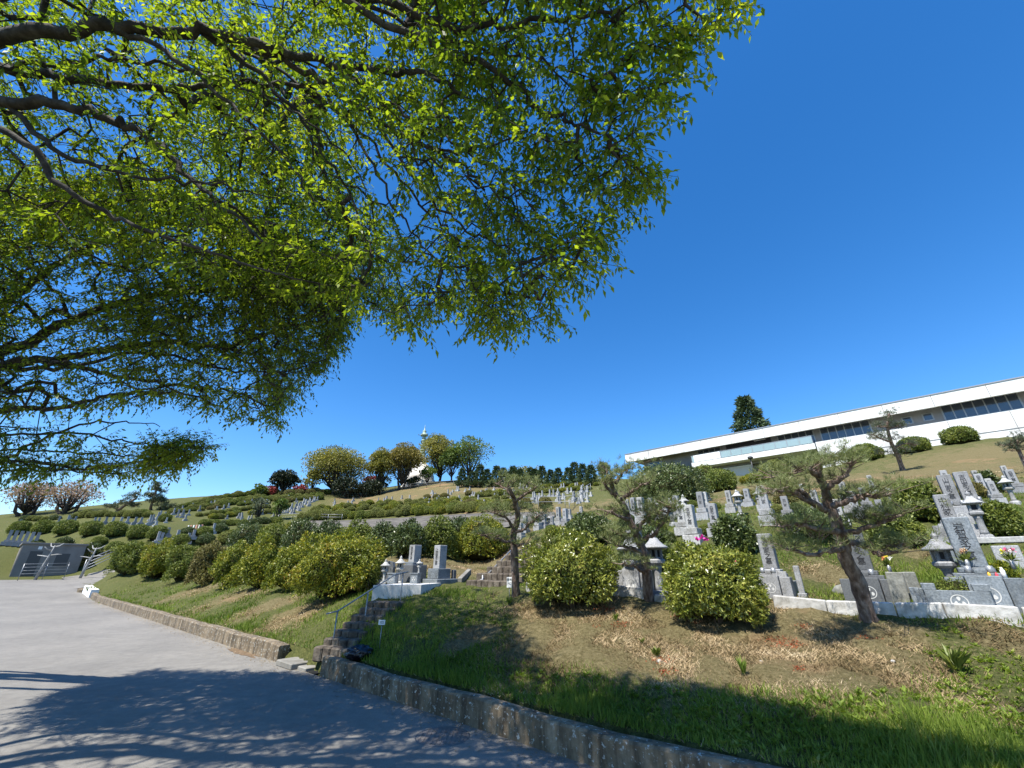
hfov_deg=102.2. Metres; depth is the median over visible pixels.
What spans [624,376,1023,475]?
hilltop building
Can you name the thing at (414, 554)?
gravestone
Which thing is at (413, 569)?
stone block
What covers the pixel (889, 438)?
pine tree
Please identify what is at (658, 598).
curb stone
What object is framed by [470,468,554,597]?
pine tree
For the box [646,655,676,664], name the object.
red weed
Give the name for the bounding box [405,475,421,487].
garden shrub
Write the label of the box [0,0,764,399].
zelkova tree
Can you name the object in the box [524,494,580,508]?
railing
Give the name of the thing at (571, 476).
conifer
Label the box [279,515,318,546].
hedge shrub
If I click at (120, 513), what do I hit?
clipped shrub
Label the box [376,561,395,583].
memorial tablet
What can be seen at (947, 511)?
gravestone
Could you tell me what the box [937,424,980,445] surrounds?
clipped shrub
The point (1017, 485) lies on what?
gravestone
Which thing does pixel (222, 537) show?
clipped shrub
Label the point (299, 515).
clipped shrub
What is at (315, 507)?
clipped shrub
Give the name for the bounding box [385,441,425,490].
broadleaf tree
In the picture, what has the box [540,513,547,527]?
gravestone
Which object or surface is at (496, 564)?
handrail
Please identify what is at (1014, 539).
stone rail
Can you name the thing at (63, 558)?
window
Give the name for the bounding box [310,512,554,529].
slope wall
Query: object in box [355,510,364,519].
clipped shrub
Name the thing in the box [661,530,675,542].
shrub
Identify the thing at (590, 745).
kerb wall
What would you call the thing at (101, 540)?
clipped shrub
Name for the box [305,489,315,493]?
clipped shrub
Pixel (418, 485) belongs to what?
railing
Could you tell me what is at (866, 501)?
gravestone
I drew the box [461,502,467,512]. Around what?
clipped shrub
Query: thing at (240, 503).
clipped shrub
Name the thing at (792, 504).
shrub
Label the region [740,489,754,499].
dome shrub
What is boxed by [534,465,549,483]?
conifer
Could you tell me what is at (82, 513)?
clipped shrub
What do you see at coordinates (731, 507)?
gravestone
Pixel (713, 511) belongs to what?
gravestone
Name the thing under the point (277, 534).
hedge shrub
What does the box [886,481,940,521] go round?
broadleaf shrub
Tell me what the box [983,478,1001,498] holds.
gravestone
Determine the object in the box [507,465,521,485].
conifer
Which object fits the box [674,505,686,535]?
gravestone
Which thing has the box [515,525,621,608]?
evergreen shrub
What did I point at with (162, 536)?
gravestone
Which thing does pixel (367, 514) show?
clipped shrub
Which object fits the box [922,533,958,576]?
stone lantern
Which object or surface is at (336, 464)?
broadleaf tree
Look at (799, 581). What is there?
stone post
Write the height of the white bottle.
0.140 m
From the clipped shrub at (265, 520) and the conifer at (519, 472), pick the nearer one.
the clipped shrub at (265, 520)
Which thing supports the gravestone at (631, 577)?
on the ground at (974, 455)
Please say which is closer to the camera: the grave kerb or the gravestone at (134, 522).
the grave kerb
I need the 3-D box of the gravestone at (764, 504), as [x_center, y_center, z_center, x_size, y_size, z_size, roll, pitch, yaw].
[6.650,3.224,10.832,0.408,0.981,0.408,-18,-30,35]
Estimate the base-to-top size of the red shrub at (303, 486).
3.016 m
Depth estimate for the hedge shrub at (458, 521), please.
17.46 m
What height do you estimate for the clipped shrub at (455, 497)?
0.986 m
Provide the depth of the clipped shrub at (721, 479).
32.58 m
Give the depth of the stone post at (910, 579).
6.18 m
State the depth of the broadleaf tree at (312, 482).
87.29 m
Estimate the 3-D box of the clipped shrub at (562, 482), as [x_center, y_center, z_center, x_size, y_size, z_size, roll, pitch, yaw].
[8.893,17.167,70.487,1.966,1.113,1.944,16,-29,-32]
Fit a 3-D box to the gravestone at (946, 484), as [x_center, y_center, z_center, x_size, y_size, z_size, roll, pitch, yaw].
[9.758,2.576,9.115,0.646,1.140,0.669,-20,-31,37]
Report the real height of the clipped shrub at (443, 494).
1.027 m
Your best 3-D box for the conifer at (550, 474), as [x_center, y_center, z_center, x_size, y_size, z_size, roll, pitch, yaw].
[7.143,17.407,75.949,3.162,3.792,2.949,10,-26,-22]
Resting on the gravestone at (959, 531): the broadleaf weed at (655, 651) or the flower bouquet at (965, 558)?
the flower bouquet at (965, 558)
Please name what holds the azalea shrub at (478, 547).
on the ground at (974, 455)
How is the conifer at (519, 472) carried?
on the ground at (974, 455)
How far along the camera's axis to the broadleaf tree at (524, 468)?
93.87 m
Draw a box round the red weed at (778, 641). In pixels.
[757,636,797,645]
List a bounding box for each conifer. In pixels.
[454,467,467,487]
[463,471,478,487]
[470,463,487,486]
[480,468,493,486]
[489,465,503,485]
[495,467,508,485]
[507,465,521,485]
[515,468,527,485]
[523,466,534,485]
[527,468,540,484]
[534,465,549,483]
[543,469,553,483]
[551,467,562,484]
[560,467,574,482]
[565,461,580,483]
[575,462,586,482]
[582,464,599,484]
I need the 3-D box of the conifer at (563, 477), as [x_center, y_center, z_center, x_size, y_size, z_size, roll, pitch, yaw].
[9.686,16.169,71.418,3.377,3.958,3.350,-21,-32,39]
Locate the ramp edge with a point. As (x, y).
(463, 577)
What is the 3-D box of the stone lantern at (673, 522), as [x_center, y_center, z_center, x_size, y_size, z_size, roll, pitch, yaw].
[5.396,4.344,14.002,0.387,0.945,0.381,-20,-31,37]
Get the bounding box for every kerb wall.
[90,592,289,661]
[319,655,781,767]
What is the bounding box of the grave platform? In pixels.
[371,583,440,600]
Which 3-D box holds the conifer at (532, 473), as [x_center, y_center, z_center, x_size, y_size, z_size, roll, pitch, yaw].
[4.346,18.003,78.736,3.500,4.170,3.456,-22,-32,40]
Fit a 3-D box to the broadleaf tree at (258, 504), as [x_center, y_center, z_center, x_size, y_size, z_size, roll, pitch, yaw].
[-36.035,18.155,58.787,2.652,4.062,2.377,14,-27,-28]
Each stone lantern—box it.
[380,559,390,584]
[395,556,405,582]
[417,559,421,572]
[617,539,638,568]
[645,531,667,594]
[667,502,674,526]
[679,494,688,504]
[731,489,745,515]
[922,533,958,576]
[961,491,994,537]
[997,475,1021,504]
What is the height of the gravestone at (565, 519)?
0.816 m
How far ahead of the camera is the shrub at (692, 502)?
19.98 m
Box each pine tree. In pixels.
[102,490,141,511]
[141,480,170,509]
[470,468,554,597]
[583,455,686,601]
[594,462,610,474]
[742,436,955,622]
[866,407,919,470]
[994,430,1023,466]
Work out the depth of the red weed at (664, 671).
4.79 m
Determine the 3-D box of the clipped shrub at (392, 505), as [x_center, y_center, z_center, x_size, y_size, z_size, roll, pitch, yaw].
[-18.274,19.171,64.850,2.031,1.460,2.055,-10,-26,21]
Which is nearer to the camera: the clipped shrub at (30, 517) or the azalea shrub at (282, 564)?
the azalea shrub at (282, 564)
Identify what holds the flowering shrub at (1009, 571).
on the ground at (974, 455)
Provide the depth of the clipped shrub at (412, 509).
57.98 m
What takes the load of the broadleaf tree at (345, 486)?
on the ground at (974, 455)
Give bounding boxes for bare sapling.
[33,543,63,579]
[79,545,103,577]
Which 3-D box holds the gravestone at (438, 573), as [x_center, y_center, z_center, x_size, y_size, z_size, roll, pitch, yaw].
[-1.880,4.756,10.712,0.700,1.060,0.700,-20,-31,37]
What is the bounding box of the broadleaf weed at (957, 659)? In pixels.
[934,643,972,670]
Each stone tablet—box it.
[777,571,787,576]
[885,572,910,603]
[990,545,1023,568]
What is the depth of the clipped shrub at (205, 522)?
51.67 m
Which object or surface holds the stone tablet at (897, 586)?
on the ground at (974, 455)
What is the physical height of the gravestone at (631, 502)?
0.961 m
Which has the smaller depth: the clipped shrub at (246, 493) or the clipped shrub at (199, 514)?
the clipped shrub at (199, 514)
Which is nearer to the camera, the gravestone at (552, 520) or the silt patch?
the silt patch
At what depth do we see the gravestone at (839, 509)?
10.02 m
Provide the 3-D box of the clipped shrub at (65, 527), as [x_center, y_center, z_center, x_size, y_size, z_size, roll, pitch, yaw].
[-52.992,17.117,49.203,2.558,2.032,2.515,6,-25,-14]
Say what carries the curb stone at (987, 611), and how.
on the ground at (974, 455)
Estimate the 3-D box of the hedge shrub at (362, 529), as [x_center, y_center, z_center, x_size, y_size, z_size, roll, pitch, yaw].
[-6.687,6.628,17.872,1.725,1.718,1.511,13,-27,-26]
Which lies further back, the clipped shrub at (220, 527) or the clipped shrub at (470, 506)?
the clipped shrub at (470, 506)
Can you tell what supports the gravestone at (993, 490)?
on the ground at (974, 455)
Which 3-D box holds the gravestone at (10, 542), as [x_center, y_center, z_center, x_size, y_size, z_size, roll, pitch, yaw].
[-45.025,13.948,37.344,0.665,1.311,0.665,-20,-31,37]
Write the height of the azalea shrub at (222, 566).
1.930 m
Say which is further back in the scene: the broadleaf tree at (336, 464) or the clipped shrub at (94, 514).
the broadleaf tree at (336, 464)
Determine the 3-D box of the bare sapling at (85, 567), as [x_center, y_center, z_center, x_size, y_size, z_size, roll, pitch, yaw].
[-34.107,14.337,33.184,1.889,2.612,0.803,0,-24,0]
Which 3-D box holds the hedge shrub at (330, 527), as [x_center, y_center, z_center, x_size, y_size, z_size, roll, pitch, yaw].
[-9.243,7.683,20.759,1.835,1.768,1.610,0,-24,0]
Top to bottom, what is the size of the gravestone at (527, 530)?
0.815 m
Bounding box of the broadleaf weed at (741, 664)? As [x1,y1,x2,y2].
[735,652,746,674]
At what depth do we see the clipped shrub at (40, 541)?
37.87 m
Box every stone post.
[451,570,455,578]
[792,566,807,597]
[902,572,920,599]
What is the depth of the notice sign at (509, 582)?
8.19 m
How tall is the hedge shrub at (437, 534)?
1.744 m
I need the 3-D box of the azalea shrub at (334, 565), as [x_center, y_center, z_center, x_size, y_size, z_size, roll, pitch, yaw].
[-4.474,4.702,10.862,2.670,1.872,2.346,0,-24,0]
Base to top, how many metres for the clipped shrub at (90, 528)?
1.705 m
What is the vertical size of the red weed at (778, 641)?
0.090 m
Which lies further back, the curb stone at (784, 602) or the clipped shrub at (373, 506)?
the clipped shrub at (373, 506)
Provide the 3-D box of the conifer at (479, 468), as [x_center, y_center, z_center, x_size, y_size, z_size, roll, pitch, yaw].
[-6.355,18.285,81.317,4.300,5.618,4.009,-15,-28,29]
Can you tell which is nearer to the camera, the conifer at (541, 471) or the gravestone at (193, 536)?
the gravestone at (193, 536)
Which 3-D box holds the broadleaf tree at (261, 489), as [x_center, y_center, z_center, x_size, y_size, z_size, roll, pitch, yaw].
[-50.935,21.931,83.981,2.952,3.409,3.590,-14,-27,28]
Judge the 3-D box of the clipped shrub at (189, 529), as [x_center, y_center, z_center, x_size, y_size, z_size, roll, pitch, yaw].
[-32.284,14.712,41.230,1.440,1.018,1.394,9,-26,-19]
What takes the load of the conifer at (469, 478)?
on the ground at (974, 455)
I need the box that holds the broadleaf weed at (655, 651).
[650,646,660,655]
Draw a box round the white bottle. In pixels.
[999,567,1007,577]
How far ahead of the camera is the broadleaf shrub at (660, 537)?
9.45 m
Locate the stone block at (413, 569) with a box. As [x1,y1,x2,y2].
[396,565,426,582]
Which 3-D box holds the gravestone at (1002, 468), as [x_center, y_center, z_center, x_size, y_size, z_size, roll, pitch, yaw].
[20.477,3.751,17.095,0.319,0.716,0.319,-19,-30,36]
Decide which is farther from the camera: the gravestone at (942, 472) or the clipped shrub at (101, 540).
the clipped shrub at (101, 540)
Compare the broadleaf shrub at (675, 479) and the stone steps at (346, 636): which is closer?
the stone steps at (346, 636)
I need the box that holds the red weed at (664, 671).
[651,667,678,675]
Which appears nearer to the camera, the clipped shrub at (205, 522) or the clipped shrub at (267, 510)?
the clipped shrub at (205, 522)
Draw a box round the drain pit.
[307,670,319,674]
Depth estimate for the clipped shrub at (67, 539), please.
38.83 m
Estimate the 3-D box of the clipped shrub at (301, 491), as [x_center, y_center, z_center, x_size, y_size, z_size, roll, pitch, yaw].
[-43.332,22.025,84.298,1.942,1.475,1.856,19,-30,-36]
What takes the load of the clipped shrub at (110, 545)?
on the ground at (974, 455)
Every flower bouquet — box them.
[876,555,893,571]
[953,548,977,568]
[999,547,1022,568]
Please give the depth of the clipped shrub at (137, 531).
39.77 m
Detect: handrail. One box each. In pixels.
[326,571,408,638]
[480,550,510,579]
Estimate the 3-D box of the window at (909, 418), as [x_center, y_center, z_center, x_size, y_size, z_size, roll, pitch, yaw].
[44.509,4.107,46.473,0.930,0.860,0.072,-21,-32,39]
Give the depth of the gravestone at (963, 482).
9.29 m
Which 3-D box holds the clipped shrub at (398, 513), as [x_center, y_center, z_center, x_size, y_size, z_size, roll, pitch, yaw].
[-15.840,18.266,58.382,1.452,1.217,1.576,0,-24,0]
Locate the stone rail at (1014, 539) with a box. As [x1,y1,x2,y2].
[977,536,1023,543]
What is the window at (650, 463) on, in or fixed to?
in the hilltop building
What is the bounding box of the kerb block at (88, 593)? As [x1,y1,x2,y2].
[82,585,98,597]
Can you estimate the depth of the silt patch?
8.50 m
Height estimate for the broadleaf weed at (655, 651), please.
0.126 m
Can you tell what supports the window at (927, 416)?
in the hilltop building
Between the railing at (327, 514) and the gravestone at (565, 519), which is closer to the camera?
the gravestone at (565, 519)
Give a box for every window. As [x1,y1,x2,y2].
[52,554,70,565]
[647,460,662,467]
[697,447,722,461]
[777,429,816,447]
[819,420,872,440]
[901,416,913,424]
[921,412,934,421]
[939,393,1023,420]
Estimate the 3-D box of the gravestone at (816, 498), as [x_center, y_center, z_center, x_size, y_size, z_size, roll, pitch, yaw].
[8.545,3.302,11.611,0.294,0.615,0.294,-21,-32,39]
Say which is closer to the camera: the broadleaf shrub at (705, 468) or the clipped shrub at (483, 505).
the broadleaf shrub at (705, 468)
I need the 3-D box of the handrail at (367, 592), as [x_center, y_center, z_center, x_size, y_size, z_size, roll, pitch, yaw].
[-2.808,4.377,7.909,0.245,1.437,1.654,-20,-31,38]
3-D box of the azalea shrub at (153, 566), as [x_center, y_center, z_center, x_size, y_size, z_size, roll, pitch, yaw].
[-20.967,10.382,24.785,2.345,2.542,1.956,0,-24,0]
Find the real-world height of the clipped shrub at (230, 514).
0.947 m
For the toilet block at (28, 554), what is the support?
on the ground at (974, 455)
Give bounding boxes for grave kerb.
[909,583,995,605]
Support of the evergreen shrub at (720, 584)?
on the ground at (974, 455)
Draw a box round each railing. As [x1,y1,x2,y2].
[17,563,69,580]
[81,550,114,572]
[278,513,342,519]
[377,479,472,493]
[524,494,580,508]
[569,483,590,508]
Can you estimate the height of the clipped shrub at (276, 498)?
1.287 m
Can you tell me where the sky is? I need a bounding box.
[0,0,1023,514]
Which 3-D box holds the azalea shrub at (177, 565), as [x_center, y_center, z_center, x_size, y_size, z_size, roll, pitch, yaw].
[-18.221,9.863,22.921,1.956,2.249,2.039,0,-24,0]
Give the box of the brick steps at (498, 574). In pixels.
[466,543,547,587]
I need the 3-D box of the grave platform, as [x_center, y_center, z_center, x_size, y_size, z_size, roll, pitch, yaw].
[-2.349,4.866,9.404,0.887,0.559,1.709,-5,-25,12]
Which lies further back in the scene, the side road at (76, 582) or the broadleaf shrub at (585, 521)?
the side road at (76, 582)
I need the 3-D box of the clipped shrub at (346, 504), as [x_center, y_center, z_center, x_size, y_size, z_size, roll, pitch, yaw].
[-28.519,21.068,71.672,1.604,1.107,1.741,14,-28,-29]
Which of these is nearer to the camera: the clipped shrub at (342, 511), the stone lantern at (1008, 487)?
the stone lantern at (1008, 487)
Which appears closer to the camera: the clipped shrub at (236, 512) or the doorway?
the doorway
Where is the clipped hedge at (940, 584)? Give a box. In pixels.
[932,576,968,590]
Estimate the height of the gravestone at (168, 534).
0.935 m
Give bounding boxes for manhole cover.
[415,727,469,746]
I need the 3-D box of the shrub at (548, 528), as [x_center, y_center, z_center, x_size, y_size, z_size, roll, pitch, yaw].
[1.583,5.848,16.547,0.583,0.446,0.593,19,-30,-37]
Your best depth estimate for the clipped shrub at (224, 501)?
69.79 m
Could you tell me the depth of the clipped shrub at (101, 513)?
57.46 m
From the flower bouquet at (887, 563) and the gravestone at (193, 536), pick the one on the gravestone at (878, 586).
the flower bouquet at (887, 563)
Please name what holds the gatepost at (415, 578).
on the grave platform
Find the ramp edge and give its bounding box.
[458,569,470,581]
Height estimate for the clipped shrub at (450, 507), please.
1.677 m
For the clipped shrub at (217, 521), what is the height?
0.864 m
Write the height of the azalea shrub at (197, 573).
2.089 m
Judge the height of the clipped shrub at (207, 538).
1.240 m
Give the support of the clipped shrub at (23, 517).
on the ground at (974, 455)
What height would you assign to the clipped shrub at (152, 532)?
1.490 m
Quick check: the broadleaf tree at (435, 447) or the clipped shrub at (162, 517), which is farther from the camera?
the broadleaf tree at (435, 447)
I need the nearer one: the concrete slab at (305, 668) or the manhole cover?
the manhole cover
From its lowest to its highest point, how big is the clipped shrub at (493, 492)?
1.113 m
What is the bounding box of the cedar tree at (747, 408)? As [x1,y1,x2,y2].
[729,394,770,432]
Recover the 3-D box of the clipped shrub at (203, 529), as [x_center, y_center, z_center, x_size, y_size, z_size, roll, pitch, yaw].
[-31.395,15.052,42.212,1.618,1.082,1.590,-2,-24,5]
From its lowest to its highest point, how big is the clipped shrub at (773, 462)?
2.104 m
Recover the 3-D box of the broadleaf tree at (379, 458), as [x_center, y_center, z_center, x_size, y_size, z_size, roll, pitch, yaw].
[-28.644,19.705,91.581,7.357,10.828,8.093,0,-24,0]
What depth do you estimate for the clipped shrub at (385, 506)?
64.78 m
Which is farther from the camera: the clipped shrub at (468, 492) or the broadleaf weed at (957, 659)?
the clipped shrub at (468, 492)
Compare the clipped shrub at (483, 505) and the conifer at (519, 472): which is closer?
the clipped shrub at (483, 505)
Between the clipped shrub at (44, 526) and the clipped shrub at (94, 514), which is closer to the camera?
the clipped shrub at (44, 526)
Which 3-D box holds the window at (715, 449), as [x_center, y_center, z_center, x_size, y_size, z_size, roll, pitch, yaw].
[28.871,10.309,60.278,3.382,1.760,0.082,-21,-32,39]
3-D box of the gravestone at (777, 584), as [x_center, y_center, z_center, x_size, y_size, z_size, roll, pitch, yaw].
[4.500,3.168,7.203,0.591,1.050,0.612,-20,-31,37]
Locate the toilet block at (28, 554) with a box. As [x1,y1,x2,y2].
[9,542,88,576]
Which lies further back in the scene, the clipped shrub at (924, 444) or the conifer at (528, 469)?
the conifer at (528, 469)
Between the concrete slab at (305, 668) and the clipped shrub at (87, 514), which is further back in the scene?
the clipped shrub at (87, 514)
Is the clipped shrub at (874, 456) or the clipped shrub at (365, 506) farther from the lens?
the clipped shrub at (365, 506)
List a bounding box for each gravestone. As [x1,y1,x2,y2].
[0,530,13,544]
[5,530,18,545]
[11,531,24,545]
[17,531,29,546]
[28,532,35,541]
[34,532,41,542]
[130,517,137,524]
[145,517,152,525]
[152,531,161,544]
[157,532,164,541]
[165,527,171,537]
[191,530,196,539]
[405,545,422,564]
[422,545,457,584]
[516,523,525,539]
[523,516,530,533]
[533,512,542,530]
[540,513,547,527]
[549,516,555,525]
[554,507,562,524]
[560,508,569,525]
[568,509,573,518]
[616,530,654,594]
[630,497,636,517]
[635,497,646,524]
[672,495,678,516]
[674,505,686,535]
[682,505,704,545]
[695,492,708,520]
[703,492,709,507]
[706,503,718,537]
[724,490,737,513]
[742,488,755,506]
[756,485,771,511]
[756,489,775,526]
[756,533,798,599]
[780,496,792,515]
[810,490,822,507]
[832,499,851,525]
[839,533,892,602]
[842,496,852,512]
[850,491,865,518]
[858,487,872,509]
[932,494,979,542]
[936,474,975,523]
[939,470,946,474]
[941,517,1023,613]
[952,471,983,504]
[973,473,986,487]
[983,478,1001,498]
[985,481,1008,503]
[999,465,1006,477]
[1003,469,1023,493]
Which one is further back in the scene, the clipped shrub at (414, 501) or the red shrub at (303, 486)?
the red shrub at (303, 486)
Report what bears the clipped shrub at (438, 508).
on the ground at (974, 455)
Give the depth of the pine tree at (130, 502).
61.84 m
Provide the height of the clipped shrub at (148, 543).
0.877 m
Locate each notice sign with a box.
[378,620,384,647]
[507,577,511,597]
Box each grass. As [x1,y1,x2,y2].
[101,472,1023,767]
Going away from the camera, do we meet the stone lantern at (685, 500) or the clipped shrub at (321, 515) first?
the stone lantern at (685, 500)
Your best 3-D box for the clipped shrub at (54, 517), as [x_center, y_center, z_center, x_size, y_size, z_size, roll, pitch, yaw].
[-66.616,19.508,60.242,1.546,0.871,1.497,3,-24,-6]
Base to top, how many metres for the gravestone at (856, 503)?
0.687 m
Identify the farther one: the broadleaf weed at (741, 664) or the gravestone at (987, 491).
the gravestone at (987, 491)
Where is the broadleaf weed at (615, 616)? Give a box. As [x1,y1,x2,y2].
[612,612,618,619]
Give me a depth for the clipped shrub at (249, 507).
66.67 m
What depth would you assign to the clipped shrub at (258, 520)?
55.84 m
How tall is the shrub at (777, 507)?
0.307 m
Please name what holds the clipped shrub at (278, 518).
on the ground at (974, 455)
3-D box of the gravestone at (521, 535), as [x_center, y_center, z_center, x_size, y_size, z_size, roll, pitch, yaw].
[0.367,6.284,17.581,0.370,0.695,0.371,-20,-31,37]
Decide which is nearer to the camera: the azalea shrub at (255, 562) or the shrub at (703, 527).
the shrub at (703, 527)
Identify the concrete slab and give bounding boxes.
[276,657,307,669]
[297,664,314,671]
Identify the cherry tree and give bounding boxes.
[0,480,59,516]
[39,478,105,513]
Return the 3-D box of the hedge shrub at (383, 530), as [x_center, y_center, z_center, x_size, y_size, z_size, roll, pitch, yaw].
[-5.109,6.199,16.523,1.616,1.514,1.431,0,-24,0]
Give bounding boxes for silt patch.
[228,647,257,657]
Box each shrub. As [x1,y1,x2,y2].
[5,520,32,534]
[18,515,30,520]
[25,515,35,520]
[30,519,55,534]
[31,539,45,542]
[32,516,43,520]
[48,515,62,519]
[51,519,79,535]
[55,536,74,543]
[71,511,79,518]
[78,509,91,517]
[78,520,103,536]
[79,549,92,566]
[85,510,94,517]
[86,542,104,557]
[90,536,108,545]
[91,511,99,517]
[97,509,108,516]
[99,520,128,536]
[103,540,148,574]
[104,511,112,516]
[105,541,125,551]
[116,509,126,516]
[122,510,131,517]
[125,523,149,538]
[128,508,142,517]
[135,535,179,578]
[141,511,153,516]
[144,541,154,548]
[145,525,168,539]
[153,501,180,509]
[158,513,172,521]
[159,541,199,582]
[167,508,177,513]
[171,533,191,543]
[180,526,196,534]
[183,540,227,586]
[195,512,203,516]
[196,526,213,534]
[196,532,215,544]
[198,519,209,525]
[207,538,255,589]
[208,513,218,518]
[209,509,218,513]
[211,519,221,524]
[215,522,229,533]
[217,512,224,518]
[217,530,234,543]
[219,499,230,504]
[223,493,232,497]
[225,511,234,516]
[225,520,261,547]
[226,519,234,525]
[226,531,288,588]
[232,510,241,515]
[234,490,242,496]
[234,519,240,524]
[236,501,245,505]
[244,491,253,495]
[247,504,254,509]
[254,517,262,523]
[254,520,287,552]
[260,538,314,591]
[261,516,270,523]
[264,508,272,513]
[265,485,278,494]
[272,495,280,501]
[273,516,283,522]
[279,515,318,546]
[283,527,388,599]
[284,489,292,493]
[292,484,308,493]
[295,489,304,494]
[296,512,303,519]
[302,510,310,519]
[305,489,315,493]
[308,509,319,520]
[309,519,344,546]
[310,506,320,510]
[316,493,323,499]
[317,509,326,519]
[324,489,330,493]
[324,509,332,519]
[329,509,339,519]
[331,505,341,510]
[337,509,346,519]
[340,517,371,539]
[343,502,351,507]
[346,506,355,510]
[347,511,355,518]
[353,561,382,590]
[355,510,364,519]
[360,503,369,509]
[364,510,371,517]
[364,519,397,556]
[365,499,374,504]
[369,503,378,509]
[370,507,381,517]
[376,509,385,517]
[382,504,389,509]
[384,509,391,516]
[386,517,428,557]
[389,501,399,509]
[390,507,398,515]
[394,509,402,516]
[400,503,411,515]
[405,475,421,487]
[410,499,418,503]
[410,504,417,514]
[414,505,424,515]
[421,514,459,557]
[423,506,430,514]
[429,505,434,513]
[432,504,445,514]
[439,493,449,497]
[442,498,451,504]
[444,515,468,555]
[446,502,456,513]
[449,496,459,500]
[453,513,510,560]
[454,502,462,512]
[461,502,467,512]
[463,498,475,502]
[464,490,473,495]
[465,501,477,512]
[475,491,484,496]
[479,503,486,512]
[491,490,499,495]
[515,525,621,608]
[518,496,531,507]
[539,496,552,506]
[543,487,551,492]
[544,524,556,534]
[558,481,568,486]
[561,510,618,543]
[617,521,672,568]
[628,461,714,505]
[649,521,667,529]
[659,534,770,628]
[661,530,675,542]
[687,499,697,506]
[694,463,711,479]
[699,524,707,535]
[704,468,737,492]
[710,512,760,552]
[738,472,770,483]
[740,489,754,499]
[758,459,792,476]
[770,503,782,512]
[772,493,799,503]
[775,506,854,537]
[789,502,801,511]
[845,442,884,462]
[863,512,928,544]
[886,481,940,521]
[895,435,932,453]
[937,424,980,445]
[955,481,987,497]
[972,468,1003,491]
[980,499,1023,536]
[989,559,1021,577]
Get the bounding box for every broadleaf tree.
[250,497,270,516]
[251,483,269,494]
[266,468,301,490]
[271,498,289,516]
[300,444,378,494]
[300,470,324,488]
[330,476,362,497]
[362,475,375,481]
[365,446,396,493]
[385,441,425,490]
[418,432,458,480]
[419,466,437,484]
[438,447,465,481]
[447,435,494,475]
[507,465,546,479]
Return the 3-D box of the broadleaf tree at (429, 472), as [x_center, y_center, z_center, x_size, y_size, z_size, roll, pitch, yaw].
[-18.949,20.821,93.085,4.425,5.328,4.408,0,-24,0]
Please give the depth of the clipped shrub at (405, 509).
57.97 m
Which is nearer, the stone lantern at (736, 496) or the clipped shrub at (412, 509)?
the stone lantern at (736, 496)
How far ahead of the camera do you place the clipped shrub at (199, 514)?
57.63 m
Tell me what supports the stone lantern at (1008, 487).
on the ground at (974, 455)
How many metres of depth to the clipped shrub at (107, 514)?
55.77 m
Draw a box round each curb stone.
[611,585,643,599]
[654,594,667,601]
[773,595,827,610]
[826,600,896,615]
[894,602,946,618]
[942,602,1023,627]
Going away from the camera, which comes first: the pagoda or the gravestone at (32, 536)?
the gravestone at (32, 536)
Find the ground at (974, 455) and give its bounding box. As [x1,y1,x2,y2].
[0,437,1023,767]
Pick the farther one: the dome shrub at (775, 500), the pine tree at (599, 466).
the pine tree at (599, 466)
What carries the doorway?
in the toilet block at (28, 554)
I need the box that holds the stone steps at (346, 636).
[312,600,404,661]
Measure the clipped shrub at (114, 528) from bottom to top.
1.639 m
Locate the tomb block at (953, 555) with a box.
[929,545,956,561]
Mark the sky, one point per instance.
(842, 229)
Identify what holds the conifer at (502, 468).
on the ground at (974, 455)
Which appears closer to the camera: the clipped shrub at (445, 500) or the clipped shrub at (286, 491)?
the clipped shrub at (445, 500)
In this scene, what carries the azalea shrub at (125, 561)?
on the ground at (974, 455)
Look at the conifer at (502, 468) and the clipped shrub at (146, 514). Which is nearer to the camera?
the clipped shrub at (146, 514)
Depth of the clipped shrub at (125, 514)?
53.25 m
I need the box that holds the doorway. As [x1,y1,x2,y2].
[20,551,42,576]
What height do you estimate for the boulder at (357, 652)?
0.229 m
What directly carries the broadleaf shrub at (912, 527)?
on the ground at (974, 455)
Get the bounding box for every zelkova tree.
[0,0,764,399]
[0,155,376,495]
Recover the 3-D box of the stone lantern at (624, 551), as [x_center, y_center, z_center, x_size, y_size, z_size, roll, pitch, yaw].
[2.258,3.447,7.840,0.482,1.176,0.474,-20,-31,37]
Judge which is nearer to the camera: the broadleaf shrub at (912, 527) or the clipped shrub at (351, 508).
the broadleaf shrub at (912, 527)
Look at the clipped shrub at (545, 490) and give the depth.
63.28 m
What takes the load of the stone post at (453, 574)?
on the ground at (974, 455)
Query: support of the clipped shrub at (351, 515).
on the ground at (974, 455)
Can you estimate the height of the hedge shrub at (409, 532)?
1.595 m
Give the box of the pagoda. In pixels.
[401,428,434,486]
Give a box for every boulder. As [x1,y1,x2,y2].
[344,644,373,660]
[832,584,843,594]
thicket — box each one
[353,483,377,496]
[360,478,388,495]
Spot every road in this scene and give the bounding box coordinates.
[0,579,595,767]
[61,542,234,588]
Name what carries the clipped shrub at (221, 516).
on the ground at (974, 455)
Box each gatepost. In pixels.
[387,573,398,583]
[410,573,421,583]
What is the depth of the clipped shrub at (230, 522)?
53.41 m
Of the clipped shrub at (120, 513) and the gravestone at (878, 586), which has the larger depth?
the clipped shrub at (120, 513)
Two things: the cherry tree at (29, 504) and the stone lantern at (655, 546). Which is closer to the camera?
the stone lantern at (655, 546)
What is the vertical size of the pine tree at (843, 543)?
2.557 m

